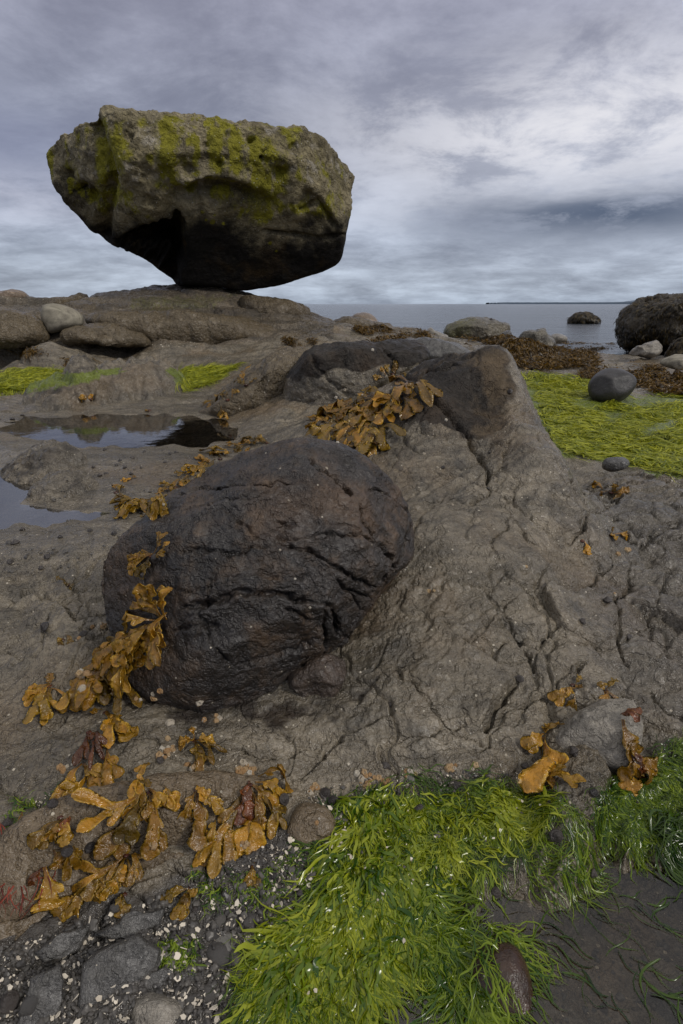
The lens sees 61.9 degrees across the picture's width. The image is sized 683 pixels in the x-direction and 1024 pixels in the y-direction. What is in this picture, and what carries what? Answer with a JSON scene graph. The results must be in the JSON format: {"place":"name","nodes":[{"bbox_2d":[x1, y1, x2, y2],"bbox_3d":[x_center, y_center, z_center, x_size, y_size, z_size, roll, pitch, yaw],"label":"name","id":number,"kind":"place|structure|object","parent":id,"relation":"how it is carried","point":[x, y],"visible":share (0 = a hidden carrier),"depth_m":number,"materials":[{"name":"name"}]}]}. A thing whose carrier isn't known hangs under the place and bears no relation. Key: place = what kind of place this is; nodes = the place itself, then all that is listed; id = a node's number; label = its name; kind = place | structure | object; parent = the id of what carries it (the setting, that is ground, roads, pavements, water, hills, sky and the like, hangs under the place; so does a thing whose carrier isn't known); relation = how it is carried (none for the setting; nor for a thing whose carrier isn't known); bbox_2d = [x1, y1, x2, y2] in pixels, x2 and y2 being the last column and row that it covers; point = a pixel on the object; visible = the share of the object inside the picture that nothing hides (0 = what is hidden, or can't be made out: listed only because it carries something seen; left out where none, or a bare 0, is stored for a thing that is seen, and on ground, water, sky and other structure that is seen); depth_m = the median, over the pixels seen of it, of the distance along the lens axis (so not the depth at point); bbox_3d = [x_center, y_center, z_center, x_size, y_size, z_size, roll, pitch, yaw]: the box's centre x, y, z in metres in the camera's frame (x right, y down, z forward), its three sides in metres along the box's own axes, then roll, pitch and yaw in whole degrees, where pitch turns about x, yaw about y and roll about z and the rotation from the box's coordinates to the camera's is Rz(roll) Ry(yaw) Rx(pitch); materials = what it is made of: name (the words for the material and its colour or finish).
{"place":"outdoors","nodes":[
{"label":"outdoors","id":0,"kind":"place"},
{"bbox_2d":[0,911,48,940],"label":"slab","id":1,"kind":"object","parent":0,"point":[18,929],"depth_m":0.63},
{"bbox_2d":[0,319,682,1023],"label":"ground","id":2,"kind":"structure","parent":0,"point":[464,645],"depth_m":1.01,"materials":[{"name":"stone"}]},
{"bbox_2d":[7,345,48,363],"bbox_3d":[-2.405,-1.209,4.330,0.195,0.137,0.842,-17,26,-39],"label":"rockweed carpet","id":3,"kind":"object","parent":2,"relation":"on","point":[30,351],"visible":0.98,"depth_m":4.10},
{"bbox_2d":[1,781,59,828],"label":"green algae","id":4,"kind":"object","parent":2,"relation":"on","point":[30,803],"visible":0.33,"depth_m":0.75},
{"bbox_2d":[0,364,64,395],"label":"green algae","id":5,"kind":"object","parent":2,"relation":"on","point":[20,379],"visible":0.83,"depth_m":3.79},
{"bbox_2d":[17,964,63,1023],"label":"slab","id":6,"kind":"object","parent":2,"relation":"on","point":[46,987],"depth_m":0.56,"materials":[{"name":"grey stone"}]},
{"bbox_2d":[0,439,85,485],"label":"rock","id":7,"kind":"object","parent":2,"relation":"on","point":[47,452],"visible":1,"depth_m":1.84,"materials":[{"name":"stone"}]},
{"bbox_2d":[22,673,67,725],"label":"rockweed","id":8,"kind":"object","parent":2,"relation":"on","point":[42,702],"visible":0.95,"depth_m":0.90,"materials":[{"name":"brown plant"}]},
{"bbox_2d":[29,470,93,498],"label":"rock","id":9,"kind":"object","parent":2,"relation":"on","point":[54,483],"visible":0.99,"depth_m":1.66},
{"bbox_2d":[24,353,100,405],"bbox_3d":[-1.574,-0.736,3.211,0.403,0.291,0.763,-10,22,-25],"label":"rock","id":10,"kind":"object","parent":2,"relation":"on","point":[77,377],"visible":1,"depth_m":3.08,"materials":[{"name":"stone"}]},
{"bbox_2d":[35,925,89,962],"bbox_3d":[-0.306,0.475,0.627,0.056,0.042,0.041,-13,24,-32],"label":"slab","id":11,"kind":"object","parent":2,"relation":"on","point":[64,944],"depth_m":0.61,"materials":[{"name":"grey stone"}]},
{"bbox_2d":[49,730,124,799],"bbox_3d":[-0.340,0.352,0.793,0.089,0.046,0.126,0,20,0],"label":"rockweed","id":12,"kind":"object","parent":2,"relation":"on","point":[108,771],"visible":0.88,"depth_m":0.78,"materials":[{"name":"plant"}]},
{"bbox_2d":[90,708,138,748],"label":"rockweed","id":13,"kind":"object","parent":2,"relation":"on","point":[126,732],"visible":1,"depth_m":0.83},
{"bbox_2d":[77,933,160,1007],"bbox_3d":[-0.233,0.480,0.597,0.086,0.058,0.057,-10,22,-26],"label":"slab","id":14,"kind":"object","parent":2,"relation":"on","point":[135,957],"depth_m":0.58,"materials":[{"name":"grey stone"}]},
{"bbox_2d":[0,403,242,573],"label":"gravel","id":15,"kind":"structure","parent":2,"relation":"on","point":[26,556],"depth_m":1.50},
{"bbox_2d":[113,892,131,918],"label":"rockweed","id":16,"kind":"object","parent":2,"relation":"on","point":[124,906],"visible":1,"depth_m":0.65,"materials":[{"name":"brown plant"}]},
{"bbox_2d":[93,907,164,939],"bbox_3d":[-0.236,0.464,0.638,0.076,0.047,0.043,-10,22,-25],"label":"slab","id":17,"kind":"object","parent":2,"relation":"on","point":[130,923],"depth_m":0.63,"materials":[{"name":"grey stone"}]},
{"bbox_2d":[93,355,186,396],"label":"rock","id":18,"kind":"object","parent":2,"relation":"on","point":[130,375],"visible":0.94,"depth_m":3.20,"materials":[{"name":"stone"}]},
{"bbox_2d":[0,770,282,921],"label":"ledge","id":19,"kind":"object","parent":2,"relation":"on","point":[21,861],"visible":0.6,"depth_m":0.69,"materials":[{"name":"stone"}]},
{"bbox_2d":[0,822,56,919],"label":"red seaweed","id":20,"kind":"object","parent":19,"relation":"hanging from","point":[10,895],"visible":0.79,"depth_m":0.64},
{"bbox_2d":[27,866,65,913],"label":"rockweed","id":21,"kind":"object","parent":19,"relation":"attached to","point":[49,900],"visible":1,"depth_m":0.64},
{"bbox_2d":[26,815,82,880],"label":"rockweed","id":22,"kind":"object","parent":19,"relation":"on","point":[43,837],"visible":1,"depth_m":0.66,"materials":[{"name":"plant"}]},
{"bbox_2d":[49,853,143,922],"bbox_3d":[-0.282,0.433,0.661,0.105,0.049,0.048,-5,21,-14],"label":"rockweed","id":23,"kind":"object","parent":19,"relation":"on","point":[106,877],"visible":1,"depth_m":0.66,"materials":[{"name":"brown plant"}]},
{"bbox_2d":[71,762,180,860],"bbox_3d":[-0.251,0.360,0.706,0.112,0.078,0.147,9,22,23],"label":"rockweed","id":24,"kind":"object","parent":19,"relation":"on","point":[120,839],"visible":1,"depth_m":0.68,"materials":[{"name":"brown plant"}]},
{"bbox_2d":[177,785,223,850],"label":"rockweed","id":25,"kind":"object","parent":19,"relation":"on","point":[197,840],"visible":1,"depth_m":0.72,"materials":[{"name":"plant"}]},
{"bbox_2d":[192,764,292,878],"bbox_3d":[-0.116,0.400,0.735,0.071,0.062,0.163,16,26,37],"label":"rockweed","id":26,"kind":"object","parent":19,"relation":"hanging from","point":[249,811],"visible":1,"depth_m":0.73,"materials":[{"name":"brown plant"}]},
{"bbox_2d":[131,992,182,1023],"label":"stone","id":27,"kind":"object","parent":2,"relation":"on","point":[152,1008],"visible":0.98,"depth_m":0.56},
{"bbox_2d":[147,966,171,991],"bbox_3d":[-0.195,0.492,0.597,0.036,0.034,0.030,-8,22,-21],"label":"slab","id":28,"kind":"object","parent":2,"relation":"on","point":[159,975],"depth_m":0.59,"materials":[{"name":"grey stone"}]},
{"bbox_2d":[0,284,333,357],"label":"rock mound","id":29,"kind":"object","parent":2,"relation":"on","point":[212,300],"visible":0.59,"depth_m":5.68,"materials":[{"name":"stone"}]},
{"bbox_2d":[0,289,28,297],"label":"boulder","id":30,"kind":"object","parent":29,"relation":"on","point":[14,293],"visible":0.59,"depth_m":5.54,"materials":[{"name":"brown stone"}]},
{"bbox_2d":[0,307,50,349],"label":"ledge","id":31,"kind":"object","parent":29,"relation":"on","point":[19,329],"visible":0.97,"depth_m":4.32,"materials":[{"name":"stone"}]},
{"bbox_2d":[40,303,83,332],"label":"boulder","id":32,"kind":"object","parent":29,"relation":"on","point":[55,318],"visible":0.91,"depth_m":4.48,"materials":[{"name":"stone"}]},
{"bbox_2d":[60,322,151,347],"bbox_3d":[-1.918,-1.440,4.660,0.678,0.212,0.592,0,20,0],"label":"slab","id":33,"kind":"object","parent":29,"relation":"on","point":[109,334],"depth_m":4.47,"materials":[{"name":"stone"}]},
{"bbox_2d":[46,105,354,290],"bbox_3d":[-1.379,-3.163,6.005,3.032,1.544,2.373,0,20,0],"label":"balanced boulder","id":34,"kind":"object","parent":29,"relation":"on","point":[189,199],"visible":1,"depth_m":5.31,"materials":[{"name":"stone"}]},
{"bbox_2d":[239,295,310,314],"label":"boulder","id":35,"kind":"object","parent":29,"relation":"on","point":[264,304],"visible":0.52,"depth_m":5.80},
{"bbox_2d":[0,805,348,1023],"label":"gravel","id":36,"kind":"structure","parent":2,"relation":"on","point":[88,1011],"depth_m":0.61,"materials":[{"name":"gravel"}]},
{"bbox_2d":[0,990,19,1014],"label":"pebble","id":37,"kind":"object","parent":36,"relation":"on","point":[9,1000],"visible":1,"depth_m":0.56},
{"bbox_2d":[19,995,37,1016],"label":"pebble","id":38,"kind":"object","parent":36,"relation":"on","point":[28,1005],"visible":1,"depth_m":0.55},
{"bbox_2d":[160,885,197,920],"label":"rockweed","id":39,"kind":"object","parent":36,"relation":"on","point":[180,909],"visible":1,"depth_m":0.66,"materials":[{"name":"brown plant"}]},
{"bbox_2d":[155,932,207,976],"bbox_3d":[-0.176,0.472,0.613,0.064,0.015,0.050,-3,20,-8],"label":"green algae","id":40,"kind":"object","parent":36,"relation":"on","point":[174,947],"visible":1,"depth_m":0.61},
{"bbox_2d":[202,984,214,1003],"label":"pebble","id":41,"kind":"object","parent":36,"relation":"on","point":[207,989],"visible":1,"depth_m":0.58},
{"bbox_2d":[206,942,229,965],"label":"pebble","id":42,"kind":"object","parent":36,"relation":"on","point":[219,953],"visible":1,"depth_m":0.62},
{"bbox_2d":[215,931,236,951],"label":"pebble","id":43,"kind":"object","parent":36,"relation":"on","point":[225,938],"visible":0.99,"depth_m":0.63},
{"bbox_2d":[243,865,260,890],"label":"rockweed","id":44,"kind":"object","parent":36,"relation":"on","point":[251,878],"visible":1,"depth_m":0.68,"materials":[{"name":"brown plant"}]},
{"bbox_2d":[85,309,276,344],"bbox_3d":[-1.338,-1.677,5.317,1.802,0.422,1.225,0,20,0],"label":"ledge","id":45,"kind":"object","parent":2,"relation":"on","point":[190,325],"visible":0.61,"depth_m":4.84,"materials":[{"name":"stone"}]},
{"bbox_2d":[170,445,228,485],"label":"rockweed","id":46,"kind":"object","parent":2,"relation":"on","point":[193,468],"visible":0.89,"depth_m":1.85,"materials":[{"name":"brown plant"}]},
{"bbox_2d":[178,726,226,771],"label":"rockweed","id":47,"kind":"object","parent":2,"relation":"on","point":[198,752],"visible":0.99,"depth_m":0.82,"materials":[{"name":"brown plant"}]},
{"bbox_2d":[174,362,245,392],"bbox_3d":[-0.900,-0.954,3.928,0.553,0.186,1.383,-5,21,-14],"label":"green algae","id":48,"kind":"object","parent":2,"relation":"on","point":[198,376],"visible":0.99,"depth_m":3.95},
{"bbox_2d":[185,865,281,917],"bbox_3d":[-0.128,0.447,0.671,0.118,0.021,0.064,0,20,0],"label":"green algae","id":49,"kind":"object","parent":2,"relation":"on","point":[213,892],"visible":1,"depth_m":0.67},
{"bbox_2d":[224,434,268,452],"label":"rockweed","id":50,"kind":"object","parent":2,"relation":"on","point":[238,448],"visible":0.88,"depth_m":2.13,"materials":[{"name":"brown plant"}]},
{"bbox_2d":[198,346,309,416],"bbox_3d":[-0.407,-0.663,3.025,0.694,0.428,0.631,0,20,0],"label":"rock","id":51,"kind":"object","parent":2,"relation":"on","point":[269,372],"visible":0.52,"depth_m":2.76,"materials":[{"name":"stone"}]},
{"bbox_2d":[203,388,239,419],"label":"rockweed","id":52,"kind":"object","parent":51,"relation":"attached to","point":[221,413],"visible":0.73,"depth_m":2.76,"materials":[{"name":"brown plant"}]},
{"bbox_2d":[101,437,414,712],"bbox_3d":[-0.148,0.117,1.071,0.555,0.491,0.444,-17,26,-38],"label":"domed boulder","id":53,"kind":"object","parent":2,"relation":"on","point":[243,622],"visible":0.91,"depth_m":0.90,"materials":[{"name":"brown stone"}]},
{"bbox_2d":[54,583,172,715],"bbox_3d":[-0.344,0.230,0.884,0.207,0.244,0.133,9,22,24],"label":"rockweed","id":54,"kind":"object","parent":53,"relation":"hanging from","point":[111,666],"visible":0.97,"depth_m":0.88,"materials":[{"name":"brown plant"}]},
{"bbox_2d":[109,493,168,519],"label":"rockweed","id":55,"kind":"object","parent":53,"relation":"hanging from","point":[153,508],"visible":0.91,"depth_m":1.45,"materials":[{"name":"brown plant"}]},
{"bbox_2d":[127,531,169,579],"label":"rockweed","id":56,"kind":"object","parent":53,"relation":"attached to","point":[134,560],"visible":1,"depth_m":0.90,"materials":[{"name":"brown plant"}]},
{"bbox_2d":[246,830,339,922],"bbox_3d":[-0.051,0.436,0.702,0.144,0.014,0.065,-19,27,-41],"label":"green algae","id":57,"kind":"object","parent":2,"relation":"on","point":[290,865],"visible":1,"depth_m":0.69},
{"bbox_2d":[279,335,317,346],"bbox_3d":[-0.375,-1.384,4.642,0.250,0.095,0.520,-17,26,-38],"label":"rockweed carpet","id":58,"kind":"object","parent":2,"relation":"on","point":[289,339],"visible":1,"depth_m":4.61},
{"bbox_2d":[286,802,335,845],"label":"rock","id":59,"kind":"object","parent":2,"relation":"on","point":[302,827],"visible":0.8,"depth_m":0.74,"materials":[{"name":"stone"}]},
{"bbox_2d":[287,654,345,697],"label":"rock","id":60,"kind":"object","parent":2,"relation":"on","point":[323,675],"visible":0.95,"depth_m":0.91,"materials":[{"name":"stone"}]},
{"bbox_2d":[248,784,418,1023],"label":"green algae","id":61,"kind":"object","parent":2,"relation":"on","point":[374,882],"visible":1,"depth_m":0.62,"materials":[{"name":"plant"}]},
{"bbox_2d":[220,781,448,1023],"bbox_3d":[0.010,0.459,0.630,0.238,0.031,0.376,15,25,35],"label":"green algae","id":62,"kind":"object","parent":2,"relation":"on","point":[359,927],"visible":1,"depth_m":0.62,"materials":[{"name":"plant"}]},
{"bbox_2d":[283,339,429,405],"bbox_3d":[0.067,-0.636,2.797,0.717,0.412,0.618,0,20,0],"label":"rock","id":63,"kind":"object","parent":2,"relation":"on","point":[324,374],"visible":0.68,"depth_m":2.54,"materials":[{"name":"stone"}]},
{"bbox_2d":[373,360,406,379],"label":"rockweed","id":64,"kind":"object","parent":63,"relation":"attached to","point":[393,369],"visible":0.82,"depth_m":2.52,"materials":[{"name":"brown plant"}]},
{"bbox_2d":[346,324,399,334],"bbox_3d":[0.388,-1.853,5.799,0.441,0.150,1.529,4,20,11],"label":"rockweed carpet","id":65,"kind":"object","parent":2,"relation":"on","point":[368,330],"visible":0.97,"depth_m":5.29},
{"bbox_2d":[334,316,433,335],"bbox_3d":[0.396,-1.937,6.202,1.259,0.382,0.845,0,20,0],"label":"ledge","id":66,"kind":"object","parent":2,"relation":"on","point":[353,321],"visible":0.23,"depth_m":5.95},
{"bbox_2d":[206,761,568,1023],"bbox_3d":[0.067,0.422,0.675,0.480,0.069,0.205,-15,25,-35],"label":"green algae","id":67,"kind":"object","parent":2,"relation":"on","point":[518,820],"visible":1,"depth_m":0.72,"materials":[{"name":"plant"}]},
{"bbox_2d":[365,328,434,341],"bbox_3d":[0.569,-1.534,5.148,0.602,0.204,1.667,5,21,13],"label":"rockweed carpet","id":68,"kind":"object","parent":2,"relation":"on","point":[424,333],"visible":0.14,"depth_m":5.37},
{"bbox_2d":[301,769,517,824],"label":"gravel","id":69,"kind":"structure","parent":2,"relation":"on","point":[446,780],"depth_m":0.81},
{"bbox_2d":[281,775,538,921],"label":"gravel","id":70,"kind":"structure","parent":2,"relation":"on","point":[409,777],"depth_m":0.80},
{"bbox_2d":[407,337,469,359],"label":"rock","id":71,"kind":"object","parent":2,"relation":"on","point":[438,347],"visible":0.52,"depth_m":4.21,"materials":[{"name":"grey stone"}]},
{"bbox_2d":[298,345,591,506],"bbox_3d":[0.275,-0.324,1.813,0.921,0.395,1.177,0,20,0],"label":"rock outcrop","id":72,"kind":"object","parent":2,"relation":"on","point":[480,408],"visible":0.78,"depth_m":1.55,"materials":[{"name":"stone"}]},
{"bbox_2d":[305,375,442,456],"bbox_3d":[0.078,-0.256,1.922,0.435,0.418,0.788,0,20,0],"label":"rockweed","id":73,"kind":"object","parent":72,"relation":"on","point":[350,429],"visible":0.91,"depth_m":1.72,"materials":[{"name":"brown plant"}]},
{"bbox_2d":[376,854,548,1023],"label":"green algae","id":74,"kind":"object","parent":2,"relation":"on","point":[452,943],"visible":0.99,"depth_m":0.61,"materials":[{"name":"plant"}]},
{"bbox_2d":[443,316,510,341],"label":"boulder","id":75,"kind":"object","parent":2,"relation":"on","point":[482,328],"visible":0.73,"depth_m":8.35,"materials":[{"name":"grey stone"}]},
{"bbox_2d":[472,942,539,1023],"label":"rock","id":76,"kind":"object","parent":2,"relation":"on","point":[513,967],"visible":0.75,"depth_m":0.58,"materials":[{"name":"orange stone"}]},
{"bbox_2d":[502,917,525,942],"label":"stone","id":77,"kind":"object","parent":2,"relation":"on","point":[506,921],"visible":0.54,"depth_m":0.66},
{"bbox_2d":[458,882,583,1023],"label":"green algae","id":78,"kind":"object","parent":2,"relation":"on","point":[516,940],"visible":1,"depth_m":0.60,"materials":[{"name":"plant"}]},
{"bbox_2d":[456,333,592,351],"bbox_3d":[5.069,-5.314,17.014,5.192,1.150,25.310,6,21,16],"label":"rockweed carpet","id":79,"kind":"object","parent":2,"relation":"on","point":[492,340],"visible":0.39,"depth_m":5.78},
{"bbox_2d":[464,339,604,372],"bbox_3d":[2.968,-2.265,7.810,1.256,0.477,7.407,9,22,23],"label":"rockweed carpet","id":80,"kind":"object","parent":2,"relation":"on","point":[523,354],"visible":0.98,"depth_m":5.36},
{"bbox_2d":[496,782,622,937],"bbox_3d":[0.272,0.412,0.706,0.166,0.065,0.148,17,26,38],"label":"green algae","id":81,"kind":"object","parent":2,"relation":"on","point":[579,856],"visible":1,"depth_m":0.69,"materials":[{"name":"plant"}]},
{"bbox_2d":[529,681,611,898],"bbox_3d":[0.325,0.365,0.797,0.102,0.090,0.347,10,22,26],"label":"rock","id":82,"kind":"object","parent":2,"relation":"on","point":[589,765],"visible":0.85,"depth_m":0.77,"materials":[{"name":"stone"}]},
{"bbox_2d":[518,674,585,793],"bbox_3d":[0.318,0.348,0.860,0.089,0.103,0.239,8,22,21],"label":"rockweed","id":83,"kind":"object","parent":82,"relation":"attached to","point":[536,776],"visible":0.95,"depth_m":0.80,"materials":[{"name":"orange plant"}]},
{"bbox_2d":[577,365,600,378],"bbox_3d":[2.197,-1.218,4.960,0.198,0.096,0.538,16,25,37],"label":"rockweed carpet","id":84,"kind":"object","parent":2,"relation":"on","point":[590,372],"visible":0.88,"depth_m":4.89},
{"bbox_2d":[556,698,642,774],"bbox_3d":[0.389,0.341,0.871,0.124,0.138,0.123,9,22,23],"label":"rock","id":85,"kind":"object","parent":2,"relation":"on","point":[597,725],"visible":0.68,"depth_m":0.83,"materials":[{"name":"grey stone"}]},
{"bbox_2d":[597,677,657,796],"bbox_3d":[0.421,0.322,0.856,0.082,0.115,0.195,4,21,12],"label":"rockweed","id":86,"kind":"object","parent":85,"relation":"attached to","point":[639,767],"visible":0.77,"depth_m":0.80,"materials":[{"name":"orange plant"}]},
{"bbox_2d":[521,370,682,484],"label":"green algae","id":87,"kind":"object","parent":2,"relation":"on","point":[625,439],"visible":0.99,"depth_m":2.97,"materials":[{"name":"plant"}]},
{"bbox_2d":[522,882,682,1023],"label":"gravel","id":88,"kind":"structure","parent":2,"relation":"on","point":[620,997],"depth_m":0.64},
{"bbox_2d":[589,480,629,499],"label":"rockweed","id":89,"kind":"object","parent":2,"relation":"on","point":[625,490],"visible":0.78,"depth_m":1.97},
{"bbox_2d":[588,368,636,401],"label":"boulder","id":90,"kind":"object","parent":2,"relation":"on","point":[610,384],"visible":0.91,"depth_m":3.77,"materials":[{"name":"stone"}]},
{"bbox_2d":[602,457,629,471],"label":"stone","id":91,"kind":"object","parent":2,"relation":"on","point":[612,464],"visible":1,"depth_m":1.96,"materials":[{"name":"grey stone"}]},
{"bbox_2d":[576,735,682,879],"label":"green algae","id":92,"kind":"object","parent":2,"relation":"on","point":[654,789],"visible":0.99,"depth_m":0.76,"materials":[{"name":"plant"}]},
{"bbox_2d":[602,894,658,952],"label":"slab","id":93,"kind":"structure","parent":2,"relation":"on","point":[642,933],"depth_m":0.67,"materials":[{"name":"stone"}]},
{"bbox_2d":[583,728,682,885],"bbox_3d":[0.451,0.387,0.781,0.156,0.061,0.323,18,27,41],"label":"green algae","id":94,"kind":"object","parent":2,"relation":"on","point":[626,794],"visible":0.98,"depth_m":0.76,"materials":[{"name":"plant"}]},
{"bbox_2d":[596,363,682,395],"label":"rockweed carpet","id":95,"kind":"object","parent":2,"relation":"on","point":[658,378],"visible":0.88,"depth_m":4.66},
{"bbox_2d":[629,340,662,358],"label":"boulder","id":96,"kind":"object","parent":2,"relation":"on","point":[650,350],"visible":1,"depth_m":7.26,"materials":[{"name":"grey stone"}]},
{"bbox_2d":[613,293,682,352],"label":"boulder","id":97,"kind":"object","parent":2,"relation":"on","point":[646,319],"visible":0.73,"depth_m":8.62,"materials":[{"name":"brown stone"}]},
{"bbox_2d":[635,984,682,1023],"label":"slab","id":98,"kind":"structure","parent":2,"relation":"on","point":[665,1011],"depth_m":0.59,"materials":[{"name":"grey stone"}]},
{"bbox_2d":[648,798,682,888],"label":"green algae","id":99,"kind":"object","parent":2,"relation":"on","point":[670,829],"visible":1,"depth_m":0.72,"materials":[{"name":"plant"}]},
{"bbox_2d":[660,354,682,370],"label":"boulder","id":100,"kind":"object","parent":2,"relation":"on","point":[674,361],"visible":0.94,"depth_m":5.80,"materials":[{"name":"stone"}]},
{"bbox_2d":[664,337,682,356],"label":"boulder","id":101,"kind":"object","parent":2,"relation":"on","point":[676,346],"visible":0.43,"depth_m":7.35,"materials":[{"name":"brown stone"}]},
{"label":"rock","id":102,"kind":"object","parent":2,"relation":"on","visible":0},
{"bbox_2d":[518,328,555,345],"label":"boulder","id":103,"kind":"object","parent":102,"relation":"on","point":[543,336],"visible":0.57,"depth_m":6.94,"materials":[{"name":"grey stone"}]},
{"bbox_2d":[0,0,682,303],"label":"sky","id":104,"kind":"structure","parent":0,"point":[496,151],"materials":[{"name":"grey"}]},
{"bbox_2d":[304,304,665,355],"bbox_3d":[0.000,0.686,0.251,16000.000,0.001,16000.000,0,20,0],"label":"sea","id":105,"kind":"structure","parent":0,"point":[521,318],"depth_m":38.46,"materials":[{"name":"grey liquid"}]},
{"bbox_2d":[566,311,600,323],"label":"boulder","id":106,"kind":"object","parent":105,"relation":"in","point":[585,317],"visible":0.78,"depth_m":22.35,"materials":[{"name":"grey stone"}]},
{"bbox_2d":[499,302,631,303],"bbox_3d":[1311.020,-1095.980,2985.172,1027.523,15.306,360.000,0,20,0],"label":"forested headland terrain","id":107,"kind":"structure","parent":0,"point":[565,302],"depth_m":2829.70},
{"label":"tide pool water","id":108,"kind":"structure","parent":0,"visible":0},
{"bbox_2d":[535,861,682,1023],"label":"green algae","id":109,"kind":"object","parent":108,"relation":"on","point":[641,976],"visible":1,"depth_m":0.60,"materials":[{"name":"plant"}]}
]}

